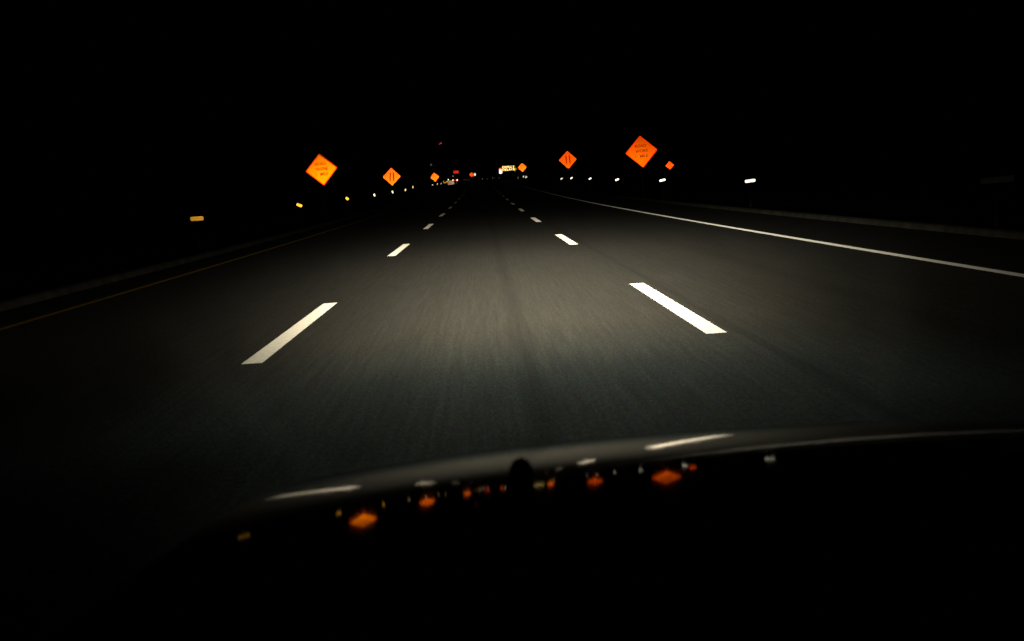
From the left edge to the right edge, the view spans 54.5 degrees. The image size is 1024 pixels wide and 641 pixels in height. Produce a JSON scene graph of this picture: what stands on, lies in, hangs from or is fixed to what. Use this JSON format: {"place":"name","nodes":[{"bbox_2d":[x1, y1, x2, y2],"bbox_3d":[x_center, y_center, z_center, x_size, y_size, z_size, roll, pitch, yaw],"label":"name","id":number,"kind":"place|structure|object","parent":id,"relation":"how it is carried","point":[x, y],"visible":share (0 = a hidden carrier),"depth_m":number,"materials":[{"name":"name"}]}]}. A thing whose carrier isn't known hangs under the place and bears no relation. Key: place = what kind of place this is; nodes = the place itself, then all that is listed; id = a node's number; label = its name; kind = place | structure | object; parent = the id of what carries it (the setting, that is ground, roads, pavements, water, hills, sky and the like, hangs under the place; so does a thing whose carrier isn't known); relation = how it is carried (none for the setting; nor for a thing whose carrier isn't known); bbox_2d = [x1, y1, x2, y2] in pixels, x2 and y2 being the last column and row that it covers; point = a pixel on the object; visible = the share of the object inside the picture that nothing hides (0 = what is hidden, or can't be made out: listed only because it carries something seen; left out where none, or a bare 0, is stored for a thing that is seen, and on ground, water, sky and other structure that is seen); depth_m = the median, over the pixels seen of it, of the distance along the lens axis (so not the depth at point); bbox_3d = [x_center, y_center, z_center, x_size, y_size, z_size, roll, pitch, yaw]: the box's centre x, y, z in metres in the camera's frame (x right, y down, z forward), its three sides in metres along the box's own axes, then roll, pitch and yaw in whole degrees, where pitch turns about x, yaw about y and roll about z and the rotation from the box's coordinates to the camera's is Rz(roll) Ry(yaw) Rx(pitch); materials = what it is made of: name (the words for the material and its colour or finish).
{"place":"outdoors","nodes":[
{"label":"outdoors","id":0,"kind":"place"},
{"bbox_2d":[190,216,203,252],"bbox_3d":[-8.537,-2.341,27.098,0.340,0.983,0.048,-6,8,-18],"label":"delineator post","id":1,"kind":"object","parent":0,"point":[197,219],"visible":1,"depth_m":27.07,"materials":[{"name":"orange plastic"}]},
{"bbox_2d":[0,178,472,325],"bbox_3d":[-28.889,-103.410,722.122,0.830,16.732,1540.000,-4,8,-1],"label":"shoulder","id":2,"kind":"object","parent":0,"point":[25,311],"visible":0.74,"depth_m":17.93},
{"bbox_2d":[0,177,1023,640],"bbox_3d":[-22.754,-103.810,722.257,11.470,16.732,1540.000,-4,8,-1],"label":"road","id":3,"kind":"structure","parent":0,"point":[142,427],"depth_m":7.31,"materials":[{"name":"grey asphalt"}]},
{"bbox_2d":[46,420,1023,640],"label":"car","id":4,"kind":"object","parent":3,"relation":"on","point":[889,531],"visible":1,"depth_m":1.00,"materials":[{"name":"black paint"}]},
{"bbox_2d":[0,143,1023,299],"bbox_3d":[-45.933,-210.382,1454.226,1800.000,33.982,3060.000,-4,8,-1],"label":"ground","id":5,"kind":"structure","parent":0,"point":[47,246],"depth_m":64.30,"materials":[{"name":"soil"}]},
{"bbox_2d":[0,180,466,311],"bbox_3d":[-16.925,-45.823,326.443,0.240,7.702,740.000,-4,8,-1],"label":"kerb","id":6,"kind":"structure","parent":5,"relation":"on","point":[22,300],"depth_m":19.17,"materials":[{"name":"concrete"}]},
{"bbox_2d":[297,203,301,227],"bbox_3d":[-9.012,-4.474,42.342,0.245,1.041,0.046,-5,8,-12],"label":"delineator post","id":7,"kind":"object","parent":5,"relation":"on","point":[299,205],"visible":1,"depth_m":42.32,"materials":[{"name":"yellow plastic"}]},
{"bbox_2d":[306,154,336,218],"bbox_3d":[-10.124,-7.183,53.273,1.676,3.458,0.151,-5,8,-10],"label":"roadwork sign","id":8,"kind":"object","parent":5,"relation":"on","point":[321,169],"visible":1,"depth_m":53.12,"materials":[{"name":"orange metal"}]},
{"bbox_2d":[383,168,399,197],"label":"roadwork sign","id":9,"kind":"object","parent":5,"relation":"on","point":[391,176],"visible":0.96,"depth_m":96.69,"materials":[{"name":"orange metal"}]},
{"bbox_2d":[431,173,438,187],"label":"roadwork sign","id":10,"kind":"object","parent":5,"relation":"on","point":[434,176],"visible":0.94,"depth_m":192.65,"materials":[{"name":"orange metal"}]},
{"bbox_2d":[502,165,514,178],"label":"message board","id":11,"kind":"object","parent":5,"relation":"on","point":[508,168],"visible":0.99,"depth_m":296.65,"materials":[{"name":"yellow plastic"}]},
{"bbox_2d":[518,163,525,174],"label":"roadwork sign","id":12,"kind":"object","parent":5,"relation":"on","point":[522,167],"visible":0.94,"depth_m":192.92,"materials":[{"name":"orange metal"}]},
{"bbox_2d":[559,151,575,187],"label":"roadwork sign","id":13,"kind":"object","parent":5,"relation":"on","point":[567,159],"visible":0.96,"depth_m":96.00,"materials":[{"name":"orange metal"}]},
{"bbox_2d":[626,136,656,197],"bbox_3d":[7.019,-8.253,53.660,1.676,3.369,0.147,-3,8,6],"label":"roadwork sign","id":14,"kind":"object","parent":5,"relation":"on","point":[641,151],"visible":1,"depth_m":53.52,"materials":[{"name":"orange metal"}]},
{"bbox_2d":[660,178,665,199],"bbox_3d":[7.081,-6.106,46.657,0.282,1.090,0.046,-2,8,9],"label":"delineator post","id":15,"kind":"object","parent":5,"relation":"on","point":[662,180],"visible":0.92,"depth_m":46.65,"materials":[{"name":"white plastic"}]},
{"bbox_2d":[666,161,673,169],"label":"roadwork sign","id":16,"kind":"object","parent":5,"relation":"on","point":[669,165],"visible":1,"depth_m":188.77,"materials":[{"name":"orange metal"}]},
{"bbox_2d":[745,179,755,207],"bbox_3d":[7.558,-3.970,31.515,0.332,1.019,0.048,-2,8,14],"label":"delineator post","id":17,"kind":"object","parent":5,"relation":"on","point":[749,181],"visible":0.92,"depth_m":31.48,"materials":[{"name":"white plastic"}]},
{"bbox_2d":[497,178,1023,239],"bbox_3d":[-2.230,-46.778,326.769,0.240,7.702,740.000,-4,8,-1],"label":"kerb","id":18,"kind":"structure","parent":5,"relation":"on","point":[987,231],"depth_m":20.90,"materials":[{"name":"concrete"}]},
{"bbox_2d":[0,0,1023,205],"label":"sky","id":19,"kind":"structure","parent":0,"point":[100,99],"materials":[{"name":"black"}]},
{"bbox_2d":[488,177,1023,271],"bbox_3d":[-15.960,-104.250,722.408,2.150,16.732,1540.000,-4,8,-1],"label":"shoulder","id":20,"kind":"object","parent":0,"point":[1002,253],"visible":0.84,"depth_m":17.97},
{"bbox_2d":[980,175,1013,227],"bbox_3d":[8.031,-1.899,16.464,0.501,0.974,0.051,0,9,27],"label":"delineator post","id":21,"kind":"object","parent":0,"point":[996,180],"visible":0.92,"depth_m":16.44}
]}

